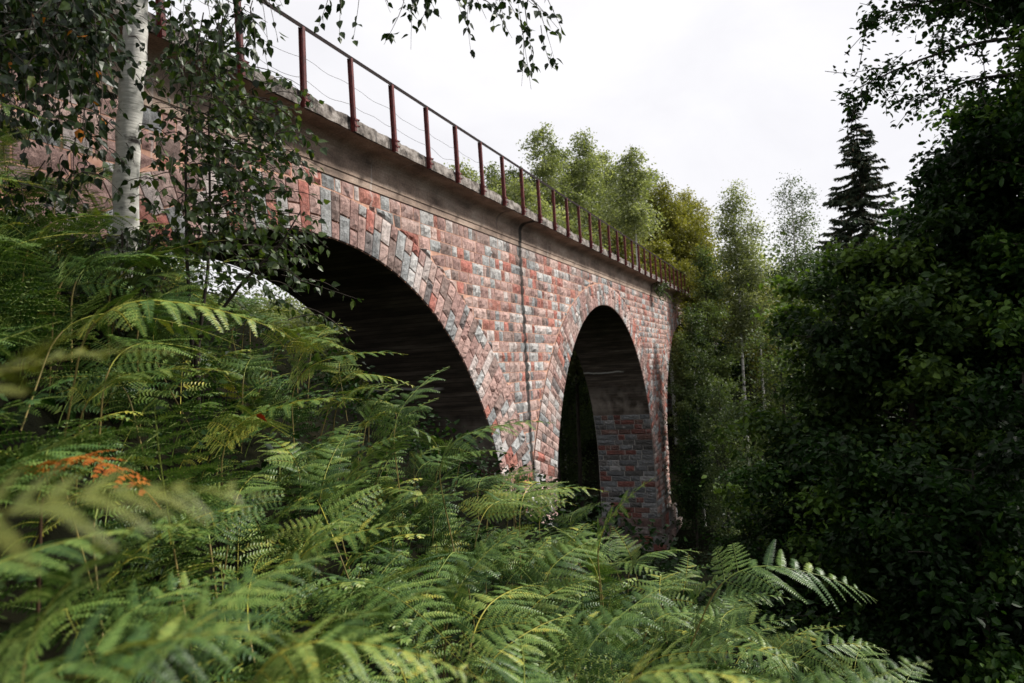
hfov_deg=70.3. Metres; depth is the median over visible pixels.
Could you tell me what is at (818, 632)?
bracken fern
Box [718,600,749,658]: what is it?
bracken fern
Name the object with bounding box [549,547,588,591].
bracken fern
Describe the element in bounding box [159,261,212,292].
bracken fern
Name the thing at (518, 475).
bracken fern
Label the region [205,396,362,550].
bracken fern
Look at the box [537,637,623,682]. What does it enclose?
bracken fern
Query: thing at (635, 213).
birch tree
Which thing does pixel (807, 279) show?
bushy tree
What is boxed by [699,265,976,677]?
alder tree
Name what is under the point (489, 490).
bracken fern
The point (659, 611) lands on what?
bracken fern
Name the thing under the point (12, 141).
bracken fern
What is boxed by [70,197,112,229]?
bracken fern
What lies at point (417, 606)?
bracken fern
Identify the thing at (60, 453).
bracken fern
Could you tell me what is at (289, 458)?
bracken fern
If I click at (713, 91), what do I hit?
sky
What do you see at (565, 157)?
bushy tree
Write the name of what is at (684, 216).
bushy tree
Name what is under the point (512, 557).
bracken fern
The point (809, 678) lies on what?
bracken fern
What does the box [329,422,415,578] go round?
bracken fern
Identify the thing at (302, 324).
tree
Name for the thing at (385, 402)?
bracken fern
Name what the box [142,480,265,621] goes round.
bracken fern
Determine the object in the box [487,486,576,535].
bracken fern
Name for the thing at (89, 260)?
bracken fern
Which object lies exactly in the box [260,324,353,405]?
bracken fern
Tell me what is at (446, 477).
bracken fern
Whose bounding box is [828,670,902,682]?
bracken fern
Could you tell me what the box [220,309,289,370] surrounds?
bracken fern
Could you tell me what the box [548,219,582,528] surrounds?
bushy tree
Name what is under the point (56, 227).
bracken fern
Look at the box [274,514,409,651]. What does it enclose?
bracken fern
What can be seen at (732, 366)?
bushy tree
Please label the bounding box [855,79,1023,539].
alder tree
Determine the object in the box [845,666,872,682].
bracken fern
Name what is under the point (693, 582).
bracken fern
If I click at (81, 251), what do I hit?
bracken fern
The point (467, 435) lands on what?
bracken fern
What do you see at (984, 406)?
dark shrub
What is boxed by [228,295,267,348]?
bracken fern
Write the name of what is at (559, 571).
bracken fern
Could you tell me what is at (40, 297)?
fern undergrowth
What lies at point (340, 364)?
bracken fern
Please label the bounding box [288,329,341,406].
bracken fern
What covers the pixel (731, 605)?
bracken fern
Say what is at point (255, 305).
bracken fern
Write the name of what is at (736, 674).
bracken fern
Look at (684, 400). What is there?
young tree
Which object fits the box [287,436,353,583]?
bracken fern
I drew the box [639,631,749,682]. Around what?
bracken fern
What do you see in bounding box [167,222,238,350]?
bracken fern
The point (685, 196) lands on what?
birch tree
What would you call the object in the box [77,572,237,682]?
bracken fern
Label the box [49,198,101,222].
bracken fern
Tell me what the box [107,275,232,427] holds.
bracken fern
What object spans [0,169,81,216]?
bracken fern
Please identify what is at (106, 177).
bracken fern
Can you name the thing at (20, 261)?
bracken fern
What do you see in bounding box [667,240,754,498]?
alder tree
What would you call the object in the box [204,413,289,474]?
bracken fern
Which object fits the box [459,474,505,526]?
bracken fern
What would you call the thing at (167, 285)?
bracken fern
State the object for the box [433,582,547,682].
bracken fern
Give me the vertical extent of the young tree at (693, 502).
8.020 m
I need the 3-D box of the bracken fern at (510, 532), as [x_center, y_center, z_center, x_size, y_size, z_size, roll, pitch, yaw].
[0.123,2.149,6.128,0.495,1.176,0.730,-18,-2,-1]
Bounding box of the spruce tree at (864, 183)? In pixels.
[814,99,919,419]
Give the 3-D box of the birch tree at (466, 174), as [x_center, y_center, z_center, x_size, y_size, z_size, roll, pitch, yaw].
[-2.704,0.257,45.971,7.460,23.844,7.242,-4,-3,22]
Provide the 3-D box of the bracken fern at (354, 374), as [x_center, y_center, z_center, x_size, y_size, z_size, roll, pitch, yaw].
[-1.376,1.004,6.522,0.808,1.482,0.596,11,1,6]
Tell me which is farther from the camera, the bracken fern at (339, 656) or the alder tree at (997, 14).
the alder tree at (997, 14)
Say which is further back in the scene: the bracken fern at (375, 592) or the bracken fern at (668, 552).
the bracken fern at (668, 552)
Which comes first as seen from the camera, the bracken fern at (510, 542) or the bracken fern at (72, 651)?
the bracken fern at (72, 651)
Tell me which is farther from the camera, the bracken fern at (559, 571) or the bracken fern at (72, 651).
the bracken fern at (559, 571)
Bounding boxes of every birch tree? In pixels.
[0,0,565,329]
[443,157,479,182]
[473,161,517,200]
[515,122,609,497]
[557,126,630,259]
[594,144,669,265]
[634,178,730,444]
[671,187,735,304]
[699,178,780,465]
[732,206,789,448]
[763,169,825,371]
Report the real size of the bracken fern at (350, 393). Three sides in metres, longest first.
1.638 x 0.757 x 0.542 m
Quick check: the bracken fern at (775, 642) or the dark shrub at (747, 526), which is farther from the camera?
the dark shrub at (747, 526)
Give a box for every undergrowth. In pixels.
[0,143,823,682]
[0,173,975,682]
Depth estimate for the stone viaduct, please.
20.10 m
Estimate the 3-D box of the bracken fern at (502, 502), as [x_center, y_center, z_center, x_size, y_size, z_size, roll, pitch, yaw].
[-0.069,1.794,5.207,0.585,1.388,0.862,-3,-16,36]
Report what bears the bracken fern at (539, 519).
on the ground
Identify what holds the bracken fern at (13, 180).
on the ground
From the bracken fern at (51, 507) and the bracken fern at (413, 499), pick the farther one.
the bracken fern at (413, 499)
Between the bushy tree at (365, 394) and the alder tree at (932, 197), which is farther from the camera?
the bushy tree at (365, 394)
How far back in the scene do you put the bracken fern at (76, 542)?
1.24 m
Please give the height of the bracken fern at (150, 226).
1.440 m
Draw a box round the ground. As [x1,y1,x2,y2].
[0,211,906,682]
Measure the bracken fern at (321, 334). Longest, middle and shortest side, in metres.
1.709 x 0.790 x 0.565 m
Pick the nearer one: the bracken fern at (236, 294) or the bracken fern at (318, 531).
the bracken fern at (318, 531)
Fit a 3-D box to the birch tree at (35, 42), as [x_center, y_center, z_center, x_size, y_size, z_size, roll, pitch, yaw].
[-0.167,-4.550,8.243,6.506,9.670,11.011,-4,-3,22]
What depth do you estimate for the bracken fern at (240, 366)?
4.55 m
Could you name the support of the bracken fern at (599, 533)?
on the ground
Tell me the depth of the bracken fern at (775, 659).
5.21 m
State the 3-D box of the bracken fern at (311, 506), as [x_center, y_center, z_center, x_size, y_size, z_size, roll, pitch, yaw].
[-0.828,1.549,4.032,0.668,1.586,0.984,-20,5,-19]
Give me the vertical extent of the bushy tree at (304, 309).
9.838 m
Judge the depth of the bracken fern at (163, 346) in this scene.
3.28 m
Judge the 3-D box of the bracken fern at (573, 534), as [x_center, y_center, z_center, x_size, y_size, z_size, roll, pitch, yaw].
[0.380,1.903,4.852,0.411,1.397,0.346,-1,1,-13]
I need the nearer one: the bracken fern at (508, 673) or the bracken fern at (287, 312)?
the bracken fern at (508, 673)
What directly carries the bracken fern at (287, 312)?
on the ground
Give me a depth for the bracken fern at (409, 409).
5.49 m
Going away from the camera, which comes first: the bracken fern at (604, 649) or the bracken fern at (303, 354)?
the bracken fern at (604, 649)
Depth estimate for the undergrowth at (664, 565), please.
9.93 m
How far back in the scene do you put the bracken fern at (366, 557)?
4.10 m
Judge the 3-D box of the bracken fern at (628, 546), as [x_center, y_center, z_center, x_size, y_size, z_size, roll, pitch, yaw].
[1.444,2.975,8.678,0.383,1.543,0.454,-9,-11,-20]
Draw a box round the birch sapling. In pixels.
[105,12,363,413]
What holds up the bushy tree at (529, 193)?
on the ground
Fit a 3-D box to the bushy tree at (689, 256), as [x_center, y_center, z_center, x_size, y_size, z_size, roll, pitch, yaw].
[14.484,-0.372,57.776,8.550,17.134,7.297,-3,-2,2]
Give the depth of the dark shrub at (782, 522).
14.58 m
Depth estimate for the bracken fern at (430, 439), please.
7.97 m
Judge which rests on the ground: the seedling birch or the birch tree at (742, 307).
the birch tree at (742, 307)
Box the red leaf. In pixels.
[256,413,266,421]
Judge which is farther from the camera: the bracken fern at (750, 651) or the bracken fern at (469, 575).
the bracken fern at (750, 651)
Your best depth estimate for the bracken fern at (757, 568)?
3.75 m
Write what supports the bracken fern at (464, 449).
on the ground
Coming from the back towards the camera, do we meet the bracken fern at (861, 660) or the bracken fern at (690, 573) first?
the bracken fern at (861, 660)
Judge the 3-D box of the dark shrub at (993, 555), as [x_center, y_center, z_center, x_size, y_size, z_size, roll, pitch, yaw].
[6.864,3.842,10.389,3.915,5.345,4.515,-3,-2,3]
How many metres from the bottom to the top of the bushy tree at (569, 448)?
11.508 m
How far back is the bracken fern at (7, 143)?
6.03 m
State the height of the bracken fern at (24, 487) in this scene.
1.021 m
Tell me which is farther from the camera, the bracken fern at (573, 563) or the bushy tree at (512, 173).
the bushy tree at (512, 173)
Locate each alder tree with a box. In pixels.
[665,303,724,525]
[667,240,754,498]
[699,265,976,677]
[706,320,816,553]
[765,196,1023,679]
[825,0,1023,429]
[837,127,1023,526]
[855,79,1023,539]
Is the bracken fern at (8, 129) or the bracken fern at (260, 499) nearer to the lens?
the bracken fern at (260, 499)
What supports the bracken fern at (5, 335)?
on the ground
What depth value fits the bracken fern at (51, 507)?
0.57 m
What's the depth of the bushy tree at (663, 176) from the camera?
60.75 m
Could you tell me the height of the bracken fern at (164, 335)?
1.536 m
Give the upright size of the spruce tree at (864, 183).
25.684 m
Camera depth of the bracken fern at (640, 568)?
6.91 m
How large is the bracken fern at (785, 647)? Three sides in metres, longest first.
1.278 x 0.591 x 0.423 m
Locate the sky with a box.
[148,0,1023,308]
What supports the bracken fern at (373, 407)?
on the ground
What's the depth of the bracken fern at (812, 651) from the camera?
5.63 m
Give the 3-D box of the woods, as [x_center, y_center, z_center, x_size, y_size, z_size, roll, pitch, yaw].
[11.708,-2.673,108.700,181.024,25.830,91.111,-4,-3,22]
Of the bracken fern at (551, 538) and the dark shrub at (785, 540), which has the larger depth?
the dark shrub at (785, 540)
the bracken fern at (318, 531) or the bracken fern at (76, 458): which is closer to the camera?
the bracken fern at (76, 458)
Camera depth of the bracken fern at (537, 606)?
4.13 m
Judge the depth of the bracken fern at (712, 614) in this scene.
5.51 m
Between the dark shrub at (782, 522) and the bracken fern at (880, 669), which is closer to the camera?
the bracken fern at (880, 669)
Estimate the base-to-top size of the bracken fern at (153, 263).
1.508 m
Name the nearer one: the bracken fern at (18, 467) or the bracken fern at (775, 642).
the bracken fern at (18, 467)
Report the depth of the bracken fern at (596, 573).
4.78 m
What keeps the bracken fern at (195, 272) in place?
on the ground
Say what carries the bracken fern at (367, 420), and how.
on the ground
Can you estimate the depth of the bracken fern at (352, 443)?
4.83 m
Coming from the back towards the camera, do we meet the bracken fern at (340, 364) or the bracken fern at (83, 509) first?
the bracken fern at (340, 364)
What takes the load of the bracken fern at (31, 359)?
on the ground
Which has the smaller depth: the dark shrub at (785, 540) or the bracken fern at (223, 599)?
the bracken fern at (223, 599)
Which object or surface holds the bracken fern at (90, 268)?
on the ground
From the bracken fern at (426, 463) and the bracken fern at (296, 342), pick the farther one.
the bracken fern at (426, 463)
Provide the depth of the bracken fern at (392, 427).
6.88 m
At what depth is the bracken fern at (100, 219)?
7.28 m
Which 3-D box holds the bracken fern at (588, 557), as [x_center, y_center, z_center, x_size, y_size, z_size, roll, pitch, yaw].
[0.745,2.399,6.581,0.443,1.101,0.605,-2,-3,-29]
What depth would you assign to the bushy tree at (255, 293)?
20.10 m
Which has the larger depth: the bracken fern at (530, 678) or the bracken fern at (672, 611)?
the bracken fern at (672, 611)
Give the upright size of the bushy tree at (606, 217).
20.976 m
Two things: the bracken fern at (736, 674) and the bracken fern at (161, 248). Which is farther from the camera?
the bracken fern at (161, 248)
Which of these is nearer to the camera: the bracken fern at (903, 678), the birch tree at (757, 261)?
the bracken fern at (903, 678)
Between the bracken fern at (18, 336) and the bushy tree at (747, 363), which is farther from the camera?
the bushy tree at (747, 363)
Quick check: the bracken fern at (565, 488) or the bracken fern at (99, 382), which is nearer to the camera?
the bracken fern at (99, 382)
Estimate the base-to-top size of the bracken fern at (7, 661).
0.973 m
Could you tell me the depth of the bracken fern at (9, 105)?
3.30 m
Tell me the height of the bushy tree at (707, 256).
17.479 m
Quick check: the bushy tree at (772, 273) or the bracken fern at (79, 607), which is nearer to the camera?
the bracken fern at (79, 607)
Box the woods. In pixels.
[193,186,924,416]
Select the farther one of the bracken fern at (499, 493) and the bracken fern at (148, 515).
the bracken fern at (499, 493)
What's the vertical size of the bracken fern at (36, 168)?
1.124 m
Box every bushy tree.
[214,285,277,328]
[254,291,310,329]
[259,300,313,323]
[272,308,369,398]
[289,326,382,421]
[292,318,380,421]
[487,164,543,206]
[489,173,582,232]
[527,197,565,220]
[531,144,608,461]
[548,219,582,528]
[558,209,612,516]
[559,370,596,505]
[559,371,595,446]
[567,236,604,507]
[570,149,651,244]
[586,217,677,301]
[587,198,642,256]
[623,171,694,233]
[627,237,719,473]
[637,197,717,437]
[655,219,735,325]
[672,230,733,426]
[696,331,754,407]
[716,299,767,382]
[746,258,818,333]
[786,250,841,361]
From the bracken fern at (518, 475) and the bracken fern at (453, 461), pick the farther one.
the bracken fern at (518, 475)
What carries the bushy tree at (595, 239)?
on the ground
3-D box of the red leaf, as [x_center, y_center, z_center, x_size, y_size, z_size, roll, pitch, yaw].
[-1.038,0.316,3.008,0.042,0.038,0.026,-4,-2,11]
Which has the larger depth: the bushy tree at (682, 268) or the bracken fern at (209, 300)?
the bushy tree at (682, 268)
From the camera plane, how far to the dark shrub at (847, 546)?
11.98 m
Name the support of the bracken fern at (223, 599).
on the ground
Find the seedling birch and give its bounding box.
[653,280,672,302]
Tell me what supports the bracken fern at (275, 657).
on the ground
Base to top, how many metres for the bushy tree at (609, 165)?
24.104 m
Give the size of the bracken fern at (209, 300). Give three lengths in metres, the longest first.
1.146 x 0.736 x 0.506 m
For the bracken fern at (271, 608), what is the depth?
2.57 m
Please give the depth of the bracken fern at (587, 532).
6.27 m
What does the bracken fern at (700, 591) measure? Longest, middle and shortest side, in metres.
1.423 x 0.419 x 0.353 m
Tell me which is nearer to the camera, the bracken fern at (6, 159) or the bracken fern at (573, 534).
the bracken fern at (573, 534)
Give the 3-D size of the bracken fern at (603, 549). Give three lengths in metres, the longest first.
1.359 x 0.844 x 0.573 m
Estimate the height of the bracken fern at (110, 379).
1.145 m
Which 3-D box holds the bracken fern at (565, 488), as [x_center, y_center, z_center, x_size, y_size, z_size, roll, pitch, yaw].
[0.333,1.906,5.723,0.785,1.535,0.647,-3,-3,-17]
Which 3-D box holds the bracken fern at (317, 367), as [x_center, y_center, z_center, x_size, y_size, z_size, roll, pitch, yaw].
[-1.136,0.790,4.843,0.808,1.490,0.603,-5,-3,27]
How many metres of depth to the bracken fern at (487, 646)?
2.96 m
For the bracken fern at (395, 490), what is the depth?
5.26 m
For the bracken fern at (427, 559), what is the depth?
3.68 m
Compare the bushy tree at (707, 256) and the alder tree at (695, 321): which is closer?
the alder tree at (695, 321)
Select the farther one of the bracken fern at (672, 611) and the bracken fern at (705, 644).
the bracken fern at (672, 611)
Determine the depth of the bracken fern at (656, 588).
5.30 m
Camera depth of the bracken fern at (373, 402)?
7.89 m
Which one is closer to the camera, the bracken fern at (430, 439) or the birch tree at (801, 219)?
the bracken fern at (430, 439)
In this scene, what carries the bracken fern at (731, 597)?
on the ground
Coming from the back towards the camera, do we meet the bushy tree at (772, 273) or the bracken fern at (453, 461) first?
the bushy tree at (772, 273)
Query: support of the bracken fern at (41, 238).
on the ground
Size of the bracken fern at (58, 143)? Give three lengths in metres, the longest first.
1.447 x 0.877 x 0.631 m
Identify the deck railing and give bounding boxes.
[155,0,695,297]
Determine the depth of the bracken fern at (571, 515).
8.78 m
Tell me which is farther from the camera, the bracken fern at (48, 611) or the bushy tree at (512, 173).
the bushy tree at (512, 173)
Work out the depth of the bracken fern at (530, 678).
2.84 m
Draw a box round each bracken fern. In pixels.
[0,99,53,123]
[0,107,36,211]
[0,120,25,143]
[0,127,37,155]
[0,129,106,161]
[0,136,17,166]
[0,158,23,199]
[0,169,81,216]
[0,175,111,235]
[0,177,42,187]
[0,207,146,335]
[0,219,119,278]
[0,235,54,280]
[0,319,58,380]
[0,327,38,345]
[0,333,174,396]
[0,426,140,587]
[0,430,91,519]
[0,465,275,574]
[0,477,88,516]
[0,486,215,682]
[0,518,191,592]
[0,571,157,679]
[0,598,304,682]
[0,649,20,670]
[16,450,159,662]
[19,600,269,682]
[20,285,239,430]
[21,164,57,217]
[32,250,144,388]
[42,367,147,470]
[48,249,209,388]
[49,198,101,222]
[54,163,140,266]
[56,233,146,317]
[59,171,161,255]
[63,295,295,441]
[67,366,236,503]
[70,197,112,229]
[70,334,220,448]
[70,422,175,641]
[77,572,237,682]
[78,213,112,225]
[84,404,247,681]
[102,236,221,394]
[105,269,229,368]
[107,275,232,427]
[110,222,178,231]
[115,289,196,439]
[117,277,223,316]
[123,553,336,682]
[131,234,195,263]
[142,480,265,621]
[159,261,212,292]
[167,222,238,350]
[177,257,260,295]
[181,291,233,323]
[185,551,312,668]
[196,473,284,594]
[201,292,246,355]
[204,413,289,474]
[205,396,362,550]
[214,353,276,451]
[220,300,274,355]
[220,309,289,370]
[221,661,343,682]
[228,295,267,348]
[229,611,395,682]
[229,658,370,682]
[248,305,315,352]
[251,612,485,682]
[253,433,315,529]
[255,322,355,399]
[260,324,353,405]
[263,475,384,630]
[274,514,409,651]
[283,506,384,631]
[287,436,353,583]
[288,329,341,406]
[288,351,406,466]
[288,580,472,682]
[293,572,421,681]
[294,323,342,396]
[314,383,399,465]
[314,564,462,682]
[317,358,361,420]
[317,422,365,501]
[319,369,414,440]
[325,546,417,615]
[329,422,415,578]
[356,384,403,454]
[356,406,413,478]
[359,390,397,460]
[361,654,452,682]
[365,434,421,513]
[366,400,412,454]
[368,367,447,539]
[371,398,436,488]
[373,487,433,560]
[385,491,448,549]
[394,547,513,652]
[396,423,452,491]
[401,454,472,506]
[409,446,445,503]
[419,467,485,545]
[429,449,509,520]
[433,527,516,681]
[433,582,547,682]
[439,419,551,563]
[440,526,550,665]
[444,613,574,682]
[454,428,491,491]
[456,491,542,581]
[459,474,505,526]
[465,486,516,533]
[472,647,575,682]
[473,477,510,539]
[478,634,564,682]
[480,479,573,606]
[483,524,534,547]
[484,548,565,627]
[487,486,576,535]
[493,465,536,528]
[506,485,606,587]
[506,576,603,669]
[515,596,653,663]
[516,536,610,656]
[527,484,557,538]
[528,658,613,682]
[529,528,578,553]
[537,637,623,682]
[538,576,689,682]
[543,522,596,632]
[549,523,597,595]
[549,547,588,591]
[553,526,621,613]
[555,504,592,567]
[560,501,603,571]
[564,549,617,586]
[573,581,644,682]
[576,536,625,594]
[584,478,652,680]
[587,558,624,597]
[603,555,667,578]
[609,526,641,590]
[618,649,780,682]
[627,572,692,668]
[628,549,698,596]
[632,602,734,674]
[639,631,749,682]
[654,608,716,666]
[660,563,713,609]
[668,554,702,609]
[674,539,875,682]
[684,572,735,630]
[684,659,794,682]
[686,605,766,649]
[686,606,795,681]
[689,603,760,663]
[698,592,737,659]
[704,586,789,617]
[705,634,811,670]
[707,626,796,680]
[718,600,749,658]
[719,593,748,658]
[743,625,781,669]
[760,656,932,682]
[762,632,801,654]
[765,625,822,676]
[772,622,844,681]
[786,670,833,682]
[788,632,886,682]
[813,669,847,682]
[824,639,891,681]
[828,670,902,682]
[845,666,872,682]
[865,661,932,682]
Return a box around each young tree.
[663,331,716,532]
[664,409,720,548]
[695,374,764,548]
[723,272,804,414]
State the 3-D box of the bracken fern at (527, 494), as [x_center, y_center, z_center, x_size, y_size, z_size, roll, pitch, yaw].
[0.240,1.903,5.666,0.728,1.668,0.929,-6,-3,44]
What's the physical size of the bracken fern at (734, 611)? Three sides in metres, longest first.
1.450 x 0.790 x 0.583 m
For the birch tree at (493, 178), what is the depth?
49.43 m
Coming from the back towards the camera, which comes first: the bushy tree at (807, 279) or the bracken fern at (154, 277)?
the bushy tree at (807, 279)
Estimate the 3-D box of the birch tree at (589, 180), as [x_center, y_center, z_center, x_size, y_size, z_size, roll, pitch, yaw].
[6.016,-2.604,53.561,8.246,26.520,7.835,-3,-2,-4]
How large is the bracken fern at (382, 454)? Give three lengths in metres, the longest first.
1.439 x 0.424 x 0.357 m
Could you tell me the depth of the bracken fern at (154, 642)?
0.98 m
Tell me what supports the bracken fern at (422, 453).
on the ground
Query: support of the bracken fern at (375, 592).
on the ground
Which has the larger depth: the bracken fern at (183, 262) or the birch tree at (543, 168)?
the birch tree at (543, 168)
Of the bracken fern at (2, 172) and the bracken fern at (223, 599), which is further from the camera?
the bracken fern at (2, 172)
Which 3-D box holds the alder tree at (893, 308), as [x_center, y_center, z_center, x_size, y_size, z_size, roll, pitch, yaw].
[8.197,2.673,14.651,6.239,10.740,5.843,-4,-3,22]
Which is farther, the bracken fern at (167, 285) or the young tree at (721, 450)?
the young tree at (721, 450)
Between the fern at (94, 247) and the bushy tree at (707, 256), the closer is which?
the fern at (94, 247)
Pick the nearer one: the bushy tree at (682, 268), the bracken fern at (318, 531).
the bracken fern at (318, 531)
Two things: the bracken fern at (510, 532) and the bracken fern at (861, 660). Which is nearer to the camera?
the bracken fern at (510, 532)
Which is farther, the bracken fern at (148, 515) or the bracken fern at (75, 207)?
the bracken fern at (75, 207)
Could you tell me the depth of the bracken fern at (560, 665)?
3.59 m
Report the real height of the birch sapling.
2.746 m
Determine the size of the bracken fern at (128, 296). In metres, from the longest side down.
1.373 x 0.853 x 0.578 m
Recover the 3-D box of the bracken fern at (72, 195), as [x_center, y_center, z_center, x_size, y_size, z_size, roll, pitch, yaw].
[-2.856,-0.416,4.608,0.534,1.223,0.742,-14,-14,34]
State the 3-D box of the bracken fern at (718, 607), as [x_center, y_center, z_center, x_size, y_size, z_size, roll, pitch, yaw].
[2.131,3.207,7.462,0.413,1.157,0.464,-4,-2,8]
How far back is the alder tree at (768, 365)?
29.84 m
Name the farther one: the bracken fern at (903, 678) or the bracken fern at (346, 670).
the bracken fern at (903, 678)
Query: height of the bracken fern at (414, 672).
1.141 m
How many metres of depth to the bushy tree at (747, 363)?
65.17 m
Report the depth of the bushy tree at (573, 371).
49.19 m
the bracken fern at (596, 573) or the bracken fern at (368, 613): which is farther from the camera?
the bracken fern at (596, 573)
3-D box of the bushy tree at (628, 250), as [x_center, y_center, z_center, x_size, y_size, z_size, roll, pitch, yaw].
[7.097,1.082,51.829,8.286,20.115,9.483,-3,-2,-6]
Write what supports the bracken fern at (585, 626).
on the ground
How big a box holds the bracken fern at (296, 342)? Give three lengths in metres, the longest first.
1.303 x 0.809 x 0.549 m
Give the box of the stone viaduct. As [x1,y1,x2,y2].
[0,0,717,550]
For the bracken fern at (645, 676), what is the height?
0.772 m
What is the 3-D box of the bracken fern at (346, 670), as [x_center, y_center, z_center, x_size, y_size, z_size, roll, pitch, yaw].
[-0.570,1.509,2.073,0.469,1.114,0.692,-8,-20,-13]
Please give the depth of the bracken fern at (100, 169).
5.35 m
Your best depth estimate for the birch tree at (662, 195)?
57.00 m
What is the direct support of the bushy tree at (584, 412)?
on the ground
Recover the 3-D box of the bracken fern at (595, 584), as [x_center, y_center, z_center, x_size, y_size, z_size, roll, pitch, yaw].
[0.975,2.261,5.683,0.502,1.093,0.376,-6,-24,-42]
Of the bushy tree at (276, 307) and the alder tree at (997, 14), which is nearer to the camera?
the alder tree at (997, 14)
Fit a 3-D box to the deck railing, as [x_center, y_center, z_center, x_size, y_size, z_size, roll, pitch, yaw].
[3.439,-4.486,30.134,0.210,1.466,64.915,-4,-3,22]
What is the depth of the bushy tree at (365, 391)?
24.46 m
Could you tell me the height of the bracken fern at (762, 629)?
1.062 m
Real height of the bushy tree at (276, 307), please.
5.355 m
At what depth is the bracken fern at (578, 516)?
7.84 m
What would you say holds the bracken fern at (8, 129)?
on the ground
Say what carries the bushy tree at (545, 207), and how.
on the ground
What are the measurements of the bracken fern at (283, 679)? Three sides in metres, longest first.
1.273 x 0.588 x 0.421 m
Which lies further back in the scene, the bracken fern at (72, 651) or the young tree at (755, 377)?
the young tree at (755, 377)
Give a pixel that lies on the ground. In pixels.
(58, 533)
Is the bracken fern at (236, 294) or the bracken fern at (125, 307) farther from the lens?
the bracken fern at (236, 294)
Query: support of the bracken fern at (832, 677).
on the ground
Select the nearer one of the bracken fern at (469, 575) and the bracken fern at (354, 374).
the bracken fern at (469, 575)
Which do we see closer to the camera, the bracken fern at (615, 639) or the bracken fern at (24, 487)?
the bracken fern at (24, 487)
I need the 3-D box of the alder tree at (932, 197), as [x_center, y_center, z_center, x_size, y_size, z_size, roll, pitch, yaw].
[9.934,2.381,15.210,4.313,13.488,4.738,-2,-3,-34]
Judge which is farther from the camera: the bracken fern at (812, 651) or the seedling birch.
the seedling birch
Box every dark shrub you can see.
[702,459,805,632]
[722,424,901,670]
[754,405,849,655]
[760,427,1014,682]
[824,428,1023,682]
[893,350,1023,682]
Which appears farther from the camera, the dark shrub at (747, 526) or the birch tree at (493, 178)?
the birch tree at (493, 178)
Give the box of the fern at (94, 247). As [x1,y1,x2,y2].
[75,223,179,365]

